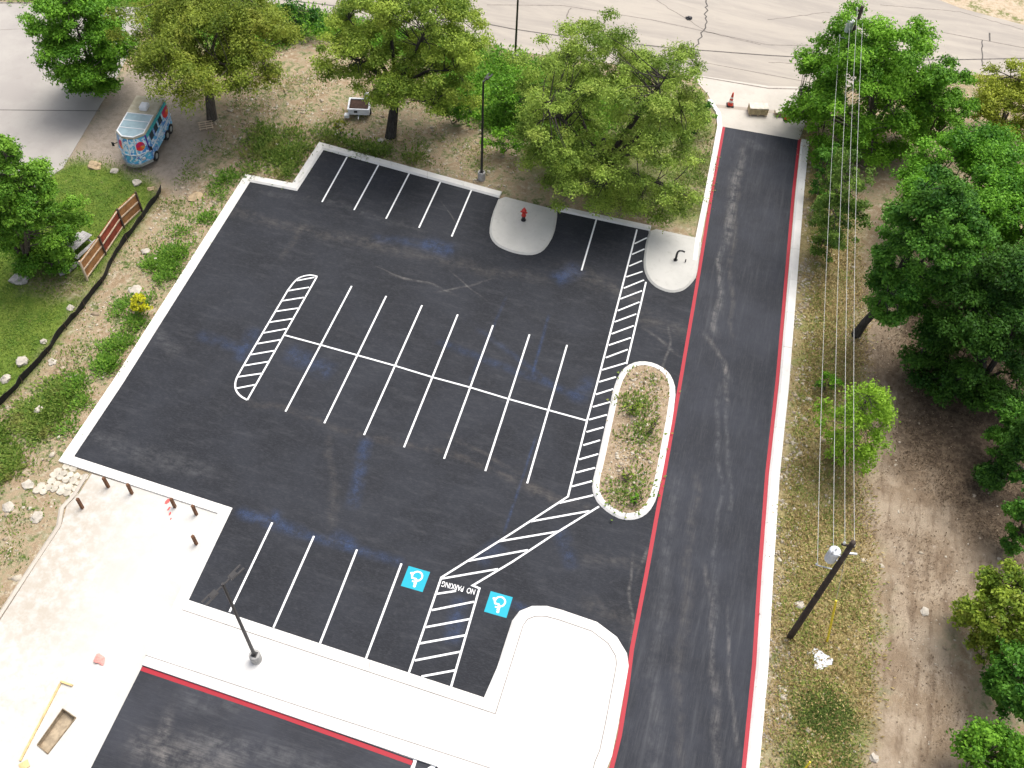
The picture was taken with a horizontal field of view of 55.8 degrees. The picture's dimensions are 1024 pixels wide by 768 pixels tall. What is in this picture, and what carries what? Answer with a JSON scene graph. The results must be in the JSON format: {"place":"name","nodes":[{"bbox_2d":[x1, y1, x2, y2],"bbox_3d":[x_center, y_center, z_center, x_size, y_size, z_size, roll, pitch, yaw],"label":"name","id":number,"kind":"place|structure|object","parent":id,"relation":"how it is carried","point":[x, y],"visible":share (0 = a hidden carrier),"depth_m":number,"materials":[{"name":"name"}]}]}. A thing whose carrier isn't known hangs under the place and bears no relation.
{"place":"outdoors","nodes":[
{"label":"outdoors","id":0,"kind":"place"},
{"bbox_2d":[0,2,147,174],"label":"old pavement","id":1,"kind":"structure","parent":0,"point":[39,116],"depth_m":82.17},
{"bbox_2d":[0,150,160,416],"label":"grass","id":2,"kind":"structure","parent":0,"point":[49,306],"depth_m":69.75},
{"bbox_2d":[142,606,616,767],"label":"sidewalk","id":3,"kind":"structure","parent":0,"point":[552,709],"depth_m":52.53,"materials":[{"name":"concrete"}]},
{"bbox_2d":[201,564,261,664],"bbox_3d":[-13.912,12.429,49.723,0.614,9.750,2.464,37,60,23],"label":"street lamp","id":4,"kind":"object","parent":3,"relation":"on","point":[255,656],"visible":1,"depth_m":48.02,"materials":[{"name":"metal"}]},
{"bbox_2d":[0,0,1023,767],"bbox_3d":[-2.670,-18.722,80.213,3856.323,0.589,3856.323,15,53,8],"label":"ground","id":5,"kind":"structure","parent":0,"point":[932,524],"depth_m":65.72,"materials":[{"name":"brown soil"}]},
{"bbox_2d":[0,374,10,383],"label":"rock","id":6,"kind":"object","parent":5,"relation":"on","point":[5,378],"visible":1,"depth_m":64.26,"materials":[{"name":"stone"}]},
{"bbox_2d":[2,501,14,512],"bbox_3d":[-30.495,7.472,58.559,0.733,0.271,0.771,-29,59,-23],"label":"rock","id":7,"kind":"object","parent":5,"relation":"on","point":[7,507],"visible":1,"depth_m":58.50,"materials":[{"name":"stone"}]},
{"bbox_2d":[8,273,29,284],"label":"rock","id":8,"kind":"object","parent":5,"relation":"on","point":[14,278],"visible":0.79,"depth_m":69.47,"materials":[{"name":"grey stone"}]},
{"bbox_2d":[16,356,28,366],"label":"rock","id":9,"kind":"object","parent":5,"relation":"on","point":[21,361],"visible":1,"depth_m":65.10,"materials":[{"name":"stone"}]},
{"bbox_2d":[21,479,33,489],"bbox_3d":[-29.832,6.174,59.577,0.727,0.214,0.724,-12,54,-12],"label":"rock","id":10,"kind":"object","parent":5,"relation":"on","point":[28,484],"visible":1,"depth_m":59.49,"materials":[{"name":"stone"}]},
{"bbox_2d":[30,511,43,523],"bbox_3d":[-28.619,7.987,58.225,0.760,0.268,0.809,33,58,21],"label":"rock","id":11,"kind":"object","parent":5,"relation":"on","point":[37,517],"visible":1,"depth_m":58.12,"materials":[{"name":"stone"}]},
{"bbox_2d":[0,474,87,618],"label":"kerb","id":12,"kind":"structure","parent":5,"relation":"on","point":[13,594],"depth_m":56.96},
{"bbox_2d":[0,367,91,493],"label":"weeds","id":13,"kind":"object","parent":5,"relation":"on","point":[26,409],"visible":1,"depth_m":62.45,"materials":[{"name":"green plant"}]},
{"bbox_2d":[0,133,94,280],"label":"tree","id":14,"kind":"object","parent":5,"relation":"on","point":[27,191],"visible":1,"depth_m":65.49,"materials":[{"name":"green plant"}]},
{"bbox_2d":[32,463,88,497],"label":"riprap stones","id":15,"kind":"object","parent":5,"relation":"on","point":[58,474],"visible":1,"depth_m":59.70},
{"bbox_2d":[15,0,141,98],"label":"tree","id":16,"kind":"object","parent":5,"relation":"on","point":[94,69],"visible":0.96,"depth_m":76.89,"materials":[{"name":"green plant"}]},
{"bbox_2d":[0,185,160,404],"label":"silt fence","id":17,"kind":"object","parent":5,"relation":"on","point":[47,349],"visible":1,"depth_m":67.97,"materials":[{"name":"black fabric"}]},
{"bbox_2d":[67,231,95,259],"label":"picnic table","id":18,"kind":"object","parent":5,"relation":"on","point":[83,236],"visible":0.53,"depth_m":71.34,"materials":[{"name":"grey wood"}]},
{"bbox_2d":[88,160,101,169],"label":"rock","id":19,"kind":"object","parent":5,"relation":"on","point":[93,165],"visible":1,"depth_m":77.27,"materials":[{"name":"beige stone"}]},
{"bbox_2d":[0,474,216,767],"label":"concrete slab","id":20,"kind":"structure","parent":5,"relation":"on","point":[107,576],"depth_m":54.64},
{"bbox_2d":[18,759,29,767],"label":"rock","id":21,"kind":"object","parent":20,"relation":"on","point":[25,764],"visible":1,"depth_m":49.55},
{"bbox_2d":[19,683,60,760],"bbox_3d":[-24.819,17.759,50.920,0.100,0.090,4.140,11,53,6],"label":"plank","id":22,"kind":"object","parent":20,"relation":"on","point":[40,721],"visible":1,"depth_m":50.85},
{"bbox_2d":[37,709,75,753],"bbox_3d":[-23.929,18.282,50.798,0.980,0.385,2.190,23,55,14],"label":"drain pit","id":23,"kind":"object","parent":20,"relation":"on","point":[62,722],"visible":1,"depth_m":50.94,"materials":[{"name":"concrete"}]},
{"bbox_2d":[93,653,104,665],"bbox_3d":[-22.579,15.079,53.018,0.645,0.186,0.561,15,53,8],"label":"rag","id":24,"kind":"object","parent":20,"relation":"on","point":[99,658],"visible":1,"depth_m":52.95,"materials":[{"name":"pink fabric"}]},
{"bbox_2d":[78,191,142,280],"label":"wooden fence","id":25,"kind":"object","parent":5,"relation":"on","point":[127,211],"visible":1,"depth_m":71.58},
{"bbox_2d":[127,285,141,293],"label":"rock","id":26,"kind":"object","parent":5,"relation":"on","point":[136,288],"visible":0.93,"depth_m":69.59,"materials":[{"name":"stone"}]},
{"bbox_2d":[132,179,141,186],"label":"rock","id":27,"kind":"object","parent":5,"relation":"on","point":[136,182],"visible":1,"depth_m":76.44,"materials":[{"name":"stone"}]},
{"bbox_2d":[130,292,152,312],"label":"bush","id":28,"kind":"object","parent":5,"relation":"on","point":[135,298],"visible":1,"depth_m":67.45,"materials":[{"name":"yellow plant"}]},
{"bbox_2d":[111,95,172,167],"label":"van","id":29,"kind":"object","parent":5,"relation":"on","point":[144,130],"visible":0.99,"depth_m":76.83,"materials":[{"name":"paint"}]},
{"bbox_2d":[48,163,248,446],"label":"weeds","id":30,"kind":"object","parent":5,"relation":"on","point":[165,261],"visible":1,"depth_m":68.53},
{"bbox_2d":[187,192,203,201],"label":"rock","id":31,"kind":"object","parent":5,"relation":"on","point":[193,196],"visible":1,"depth_m":75.70,"materials":[{"name":"beige stone"}]},
{"bbox_2d":[103,0,306,121],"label":"oak tree","id":32,"kind":"object","parent":5,"relation":"on","point":[237,49],"visible":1,"depth_m":73.86,"materials":[{"name":"green plant"}]},
{"bbox_2d":[198,120,213,130],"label":"wooden pallet","id":33,"kind":"object","parent":5,"relation":"on","point":[205,123],"visible":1,"depth_m":80.99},
{"bbox_2d":[91,666,437,767],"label":"asphalt lane","id":34,"kind":"structure","parent":5,"relation":"on","point":[163,720],"depth_m":50.87,"materials":[{"name":"asphalt"}]},
{"bbox_2d":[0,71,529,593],"bbox_3d":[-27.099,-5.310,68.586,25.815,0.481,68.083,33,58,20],"label":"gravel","id":35,"kind":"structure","parent":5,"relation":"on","point":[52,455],"depth_m":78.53,"materials":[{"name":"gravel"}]},
{"bbox_2d":[0,68,536,608],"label":"weeds","id":36,"kind":"object","parent":5,"relation":"on","point":[190,238],"visible":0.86,"depth_m":77.36,"materials":[{"name":"green plant"}]},
{"bbox_2d":[143,657,416,758],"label":"kerb","id":37,"kind":"structure","parent":5,"relation":"on","point":[291,709],"depth_m":51.83,"materials":[{"name":"concrete"}]},
{"bbox_2d":[1,0,648,148],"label":"grass","id":38,"kind":"structure","parent":5,"relation":"on","point":[487,70],"depth_m":87.56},
{"bbox_2d":[276,0,324,34],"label":"bush","id":39,"kind":"object","parent":38,"relation":"on","point":[314,17],"visible":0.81,"depth_m":87.44,"materials":[{"name":"green plant"}]},
{"bbox_2d":[480,64,546,118],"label":"bush","id":40,"kind":"object","parent":38,"relation":"on","point":[500,107],"visible":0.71,"depth_m":80.91,"materials":[{"name":"green plant"}]},
{"bbox_2d":[229,118,433,184],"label":"weeds","id":41,"kind":"object","parent":5,"relation":"on","point":[287,153],"visible":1,"depth_m":79.87,"materials":[{"name":"green plant"}]},
{"bbox_2d":[333,119,348,133],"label":"bush","id":42,"kind":"object","parent":5,"relation":"on","point":[338,126],"visible":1,"depth_m":80.27,"materials":[{"name":"green plant"}]},
{"bbox_2d":[59,142,628,767],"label":"kerb","id":43,"kind":"structure","parent":5,"relation":"on","point":[517,622],"depth_m":56.31,"materials":[{"name":"concrete"}]},
{"bbox_2d":[344,92,370,118],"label":"utility trailer","id":44,"kind":"object","parent":5,"relation":"on","point":[357,106],"visible":0.81,"depth_m":82.02,"materials":[{"name":"metal"}]},
{"bbox_2d":[74,150,695,696],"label":"parking lot","id":45,"kind":"structure","parent":5,"relation":"on","point":[368,402],"depth_m":63.90,"materials":[{"name":"asphalt"}]},
{"bbox_2d":[305,0,497,139],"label":"oak tree","id":46,"kind":"object","parent":5,"relation":"on","point":[403,74],"visible":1,"depth_m":71.85,"materials":[{"name":"green plant"}]},
{"bbox_2d":[423,73,480,123],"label":"bush","id":47,"kind":"object","parent":5,"relation":"on","point":[461,115],"visible":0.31,"depth_m":80.99,"materials":[{"name":"green plant"}]},
{"bbox_2d":[478,73,492,181],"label":"street lamp","id":48,"kind":"object","parent":5,"relation":"on","point":[481,174],"visible":1,"depth_m":74.77,"materials":[{"name":"metal"}]},
{"bbox_2d":[479,124,530,155],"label":"bush","id":49,"kind":"object","parent":5,"relation":"on","point":[500,134],"visible":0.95,"depth_m":78.71,"materials":[{"name":"green plant"}]},
{"bbox_2d":[512,0,518,60],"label":"street lamp","id":50,"kind":"object","parent":5,"relation":"on","point":[515,47],"visible":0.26,"depth_m":86.02,"materials":[{"name":"metal"}]},
{"bbox_2d":[495,200,551,249],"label":"concrete pad","id":51,"kind":"object","parent":5,"relation":"on","point":[512,229],"visible":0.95,"depth_m":75.11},
{"bbox_2d":[520,207,527,221],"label":"fire hydrant","id":52,"kind":"object","parent":51,"relation":"on","point":[523,215],"visible":1,"depth_m":74.85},
{"bbox_2d":[490,197,556,254],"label":"kerb","id":53,"kind":"structure","parent":5,"relation":"on","point":[539,249],"depth_m":74.71,"materials":[{"name":"concrete"}]},
{"bbox_2d":[556,208,650,231],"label":"kerb","id":54,"kind":"structure","parent":5,"relation":"on","point":[610,220],"depth_m":75.98,"materials":[{"name":"concrete"}]},
{"bbox_2d":[503,5,714,233],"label":"oak tree","id":55,"kind":"object","parent":5,"relation":"on","point":[574,159],"visible":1,"depth_m":70.48,"materials":[{"name":"green plant"}]},
{"bbox_2d":[520,88,717,222],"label":"weeds","id":56,"kind":"object","parent":5,"relation":"on","point":[701,174],"visible":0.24,"depth_m":79.68,"materials":[{"name":"green plant"}]},
{"bbox_2d":[592,361,674,519],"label":"kerb","id":57,"kind":"structure","parent":5,"relation":"on","point":[600,500],"depth_m":62.95,"materials":[{"name":"concrete"}]},
{"bbox_2d":[599,365,668,512],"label":"planted island","id":58,"kind":"structure","parent":5,"relation":"on","point":[612,441],"depth_m":63.22,"materials":[{"name":"soil"}]},
{"bbox_2d":[621,468,633,480],"bbox_3d":[7.264,5.766,61.240,0.760,0.773,0.973,-14,55,-13],"label":"bush","id":59,"kind":"object","parent":58,"relation":"on","point":[623,474],"visible":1,"depth_m":61.04,"materials":[{"name":"green plant"}]},
{"bbox_2d":[622,399,644,414],"bbox_3d":[8.025,1.530,64.073,1.455,1.462,0.744,15,53,8],"label":"bush","id":60,"kind":"object","parent":58,"relation":"on","point":[633,409],"visible":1,"depth_m":63.88,"materials":[{"name":"green plant"}]},
{"bbox_2d":[605,369,662,505],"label":"gravel","id":61,"kind":"structure","parent":58,"relation":"on","point":[632,422],"depth_m":63.07,"materials":[{"name":"gravel"}]},
{"bbox_2d":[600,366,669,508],"bbox_3d":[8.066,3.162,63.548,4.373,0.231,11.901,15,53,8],"label":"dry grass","id":62,"kind":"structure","parent":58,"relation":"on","point":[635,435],"depth_m":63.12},
{"bbox_2d":[592,365,680,520],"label":"weeds","id":63,"kind":"object","parent":58,"relation":"on","point":[644,400],"visible":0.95,"depth_m":63.28,"materials":[{"name":"green plant"}]},
{"bbox_2d":[629,493,643,505],"bbox_3d":[7.772,7.233,60.034,0.858,0.927,0.764,-25,58,-20],"label":"bush","id":64,"kind":"object","parent":58,"relation":"on","point":[634,501],"visible":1,"depth_m":59.89,"materials":[{"name":"green plant"}]},
{"bbox_2d":[648,417,659,433],"bbox_3d":[9.210,2.641,63.274,0.651,1.485,0.740,29,57,18],"label":"bush","id":65,"kind":"object","parent":58,"relation":"on","point":[652,422],"visible":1,"depth_m":63.09,"materials":[{"name":"green plant"}]},
{"bbox_2d":[649,232,694,286],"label":"concrete pad","id":66,"kind":"object","parent":5,"relation":"on","point":[666,269],"visible":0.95,"depth_m":73.53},
{"bbox_2d":[644,229,700,292],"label":"kerb","id":67,"kind":"structure","parent":5,"relation":"on","point":[682,287],"depth_m":72.99,"materials":[{"name":"concrete"}]},
{"bbox_2d":[690,101,717,134],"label":"bush","id":68,"kind":"object","parent":5,"relation":"on","point":[709,104],"visible":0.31,"depth_m":81.04,"materials":[{"name":"green plant"}]},
{"bbox_2d":[693,99,721,259],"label":"kerb","id":69,"kind":"structure","parent":5,"relation":"on","point":[700,227],"depth_m":79.14,"materials":[{"name":"concrete"}]},
{"bbox_2d":[693,75,805,139],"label":"driveway apron","id":70,"kind":"object","parent":5,"relation":"on","point":[719,94],"visible":0.62,"depth_m":85.97,"materials":[{"name":"concrete"}]},
{"bbox_2d":[726,92,733,107],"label":"traffic cone","id":71,"kind":"object","parent":70,"relation":"on","point":[730,103],"visible":1,"depth_m":85.24,"materials":[{"name":"plastic"}]},
{"bbox_2d":[747,102,768,116],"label":"stone block","id":72,"kind":"object","parent":70,"relation":"on","point":[754,108],"depth_m":84.54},
{"bbox_2d":[746,139,808,767],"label":"kerb","id":73,"kind":"structure","parent":5,"relation":"on","point":[757,720],"depth_m":61.37,"materials":[{"name":"concrete"}]},
{"bbox_2d":[760,161,820,767],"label":"gravel","id":74,"kind":"structure","parent":5,"relation":"on","point":[795,395],"depth_m":62.99,"materials":[{"name":"gravel"}]},
{"bbox_2d":[794,601,804,609],"bbox_3d":[16.915,12.934,56.717,0.647,0.210,0.515,-18,56,-16],"label":"rock","id":75,"kind":"object","parent":5,"relation":"on","point":[800,605],"visible":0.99,"depth_m":56.65,"materials":[{"name":"stone"}]},
{"bbox_2d":[774,675,868,767],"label":"grass","id":76,"kind":"structure","parent":5,"relation":"on","point":[818,715],"depth_m":52.59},
{"bbox_2d":[787,540,856,639],"bbox_3d":[15.986,11.050,51.325,1.565,11.900,0.679,15,53,8],"label":"utility pole","id":77,"kind":"object","parent":5,"relation":"on","point":[831,557],"visible":0.99,"depth_m":48.88,"materials":[{"name":"brown wood"}]},
{"bbox_2d":[817,39,839,562],"bbox_3d":[20.820,-9.238,63.453,0.024,0.924,48.215,12,53,6],"label":"overhead wire","id":78,"kind":"object","parent":77,"relation":"attached to","point":[824,317],"visible":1,"depth_m":59.03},
{"bbox_2d":[826,561,844,641],"bbox_3d":[17.221,11.533,51.386,2.168,10.504,0.118,7,53,3],"label":"guy wire","id":79,"kind":"object","parent":77,"relation":"attached to","point":[831,621],"visible":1,"depth_m":52.83,"materials":[{"name":"yellow plastic"}]},
{"bbox_2d":[833,27,849,551],"bbox_3d":[21.235,-10.012,62.303,0.024,0.924,48.215,12,53,6],"label":"overhead wire","id":80,"kind":"object","parent":77,"relation":"attached to","point":[836,324],"visible":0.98,"depth_m":57.33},
{"bbox_2d":[853,8,863,539],"bbox_3d":[21.940,-10.541,61.356,0.024,0.924,48.215,12,53,6],"label":"overhead wire","id":81,"kind":"object","parent":77,"relation":"attached to","point":[854,270],"visible":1,"depth_m":59.16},
{"bbox_2d":[812,648,832,669],"bbox_3d":[17.556,15.621,54.700,1.230,0.199,1.249,15,53,8],"label":"rock","id":82,"kind":"object","parent":5,"relation":"on","point":[825,660],"visible":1,"depth_m":54.69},
{"bbox_2d":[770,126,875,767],"bbox_3d":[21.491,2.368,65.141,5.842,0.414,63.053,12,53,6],"label":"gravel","id":83,"kind":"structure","parent":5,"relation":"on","point":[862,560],"depth_m":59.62,"materials":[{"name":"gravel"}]},
{"bbox_2d":[756,121,895,767],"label":"dry grass","id":84,"kind":"structure","parent":5,"relation":"on","point":[839,670],"depth_m":58.57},
{"bbox_2d":[808,142,843,208],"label":"bush","id":85,"kind":"object","parent":5,"relation":"on","point":[824,156],"visible":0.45,"depth_m":75.31,"materials":[{"name":"green plant"}]},
{"bbox_2d":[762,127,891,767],"bbox_3d":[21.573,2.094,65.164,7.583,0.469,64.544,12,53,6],"label":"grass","id":86,"kind":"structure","parent":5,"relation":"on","point":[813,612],"depth_m":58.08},
{"bbox_2d":[805,146,877,262],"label":"bush","id":87,"kind":"object","parent":86,"relation":"on","point":[830,233],"visible":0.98,"depth_m":69.22,"materials":[{"name":"green plant"}]},
{"bbox_2d":[812,370,843,390],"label":"bush","id":88,"kind":"object","parent":5,"relation":"on","point":[830,384],"visible":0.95,"depth_m":65.64,"materials":[{"name":"green plant"}]},
{"bbox_2d":[820,5,863,126],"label":"utility pole","id":89,"kind":"object","parent":5,"relation":"on","point":[851,25],"visible":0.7,"depth_m":76.75,"materials":[{"name":"brown wood"}]},
{"bbox_2d":[845,7,857,389],"bbox_3d":[21.493,-10.635,61.406,0.024,0.924,48.215,12,53,6],"label":"overhead wire","id":90,"kind":"object","parent":89,"relation":"attached to","point":[848,217],"visible":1,"depth_m":60.59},
{"bbox_2d":[808,378,900,475],"bbox_3d":[21.441,2.656,59.909,4.912,7.725,6.068,0,53,-3],"label":"bush","id":91,"kind":"object","parent":5,"relation":"on","point":[865,452],"visible":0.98,"depth_m":58.75,"materials":[{"name":"green plant"}]},
{"bbox_2d":[773,0,962,169],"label":"tree","id":92,"kind":"object","parent":5,"relation":"on","point":[886,92],"visible":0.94,"depth_m":76.73,"materials":[{"name":"green plant"}]},
{"bbox_2d":[869,752,878,762],"bbox_3d":[19.308,19.913,51.503,0.507,0.243,0.474,24,55,15],"label":"rock","id":93,"kind":"object","parent":5,"relation":"on","point":[874,757],"visible":1,"depth_m":51.45,"materials":[{"name":"stone"}]},
{"bbox_2d":[920,606,928,615],"bbox_3d":[24.258,13.342,56.808,0.580,0.166,0.589,-13,54,-12],"label":"rock","id":94,"kind":"object","parent":5,"relation":"on","point":[924,611],"visible":1,"depth_m":56.74,"materials":[{"name":"stone"}]},
{"bbox_2d":[851,163,1003,338],"bbox_3d":[26.004,-7.375,62.953,6.748,16.198,6.925,-15,55,-14],"label":"tree","id":95,"kind":"object","parent":5,"relation":"on","point":[909,284],"visible":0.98,"depth_m":59.75,"materials":[{"name":"green plant"}]},
{"bbox_2d":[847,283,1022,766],"bbox_3d":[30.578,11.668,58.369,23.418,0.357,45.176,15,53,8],"label":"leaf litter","id":96,"kind":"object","parent":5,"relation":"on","point":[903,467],"visible":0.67,"depth_m":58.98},
{"bbox_2d":[901,54,983,150],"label":"tree","id":97,"kind":"object","parent":5,"relation":"on","point":[951,99],"visible":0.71,"depth_m":76.31,"materials":[{"name":"green plant"}]},
{"bbox_2d":[864,326,1023,763],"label":"gravel","id":98,"kind":"structure","parent":5,"relation":"on","point":[944,647],"depth_m":58.62,"materials":[{"name":"gravel"}]},
{"bbox_2d":[877,253,1023,562],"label":"leaf litter","id":99,"kind":"object","parent":5,"relation":"on","point":[950,446],"visible":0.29,"depth_m":63.70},
{"bbox_2d":[887,117,1023,260],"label":"tree","id":100,"kind":"object","parent":5,"relation":"on","point":[986,155],"visible":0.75,"depth_m":70.30,"materials":[{"name":"green plant"}]},
{"bbox_2d":[893,239,1023,413],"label":"tree","id":101,"kind":"object","parent":5,"relation":"on","point":[980,333],"visible":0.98,"depth_m":61.18,"materials":[{"name":"green plant"}]},
{"bbox_2d":[946,715,1023,767],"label":"tree","id":102,"kind":"object","parent":5,"relation":"on","point":[981,741],"visible":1,"depth_m":48.75,"materials":[{"name":"green plant"}]},
{"bbox_2d":[947,556,1023,665],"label":"tree","id":103,"kind":"object","parent":5,"relation":"on","point":[996,597],"visible":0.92,"depth_m":52.67,"materials":[{"name":"green plant"}]},
{"bbox_2d":[963,56,1023,141],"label":"tree","id":104,"kind":"object","parent":5,"relation":"on","point":[997,89],"visible":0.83,"depth_m":79.55,"materials":[{"name":"green plant"}]},
{"bbox_2d":[970,413,1023,494],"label":"tree","id":105,"kind":"object","parent":5,"relation":"on","point":[992,477],"visible":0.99,"depth_m":59.87,"materials":[{"name":"green plant"}]},
{"bbox_2d":[979,635,1023,721],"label":"tree","id":106,"kind":"object","parent":5,"relation":"on","point":[1004,687],"visible":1,"depth_m":50.78,"materials":[{"name":"green plant"}]},
{"bbox_2d":[980,394,1023,483],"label":"bush","id":107,"kind":"object","parent":5,"relation":"on","point":[1008,415],"visible":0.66,"depth_m":60.49,"materials":[{"name":"green plant"}]},
{"bbox_2d":[988,236,1023,320],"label":"tree","id":108,"kind":"object","parent":5,"relation":"on","point":[1001,315],"visible":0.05,"depth_m":68.04,"materials":[{"name":"green plant"}]},
{"bbox_2d":[999,487,1023,557],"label":"bush","id":109,"kind":"object","parent":5,"relation":"on","point":[1014,509],"visible":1,"depth_m":57.92,"materials":[{"name":"green plant"}]},
{"bbox_2d":[267,0,1023,89],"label":"road","id":110,"kind":"structure","parent":0,"point":[753,41],"depth_m":93.07,"materials":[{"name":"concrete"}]},
{"bbox_2d":[609,127,800,767],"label":"driveway","id":111,"kind":"structure","parent":0,"point":[688,691],"depth_m":61.19,"materials":[{"name":"asphalt"}]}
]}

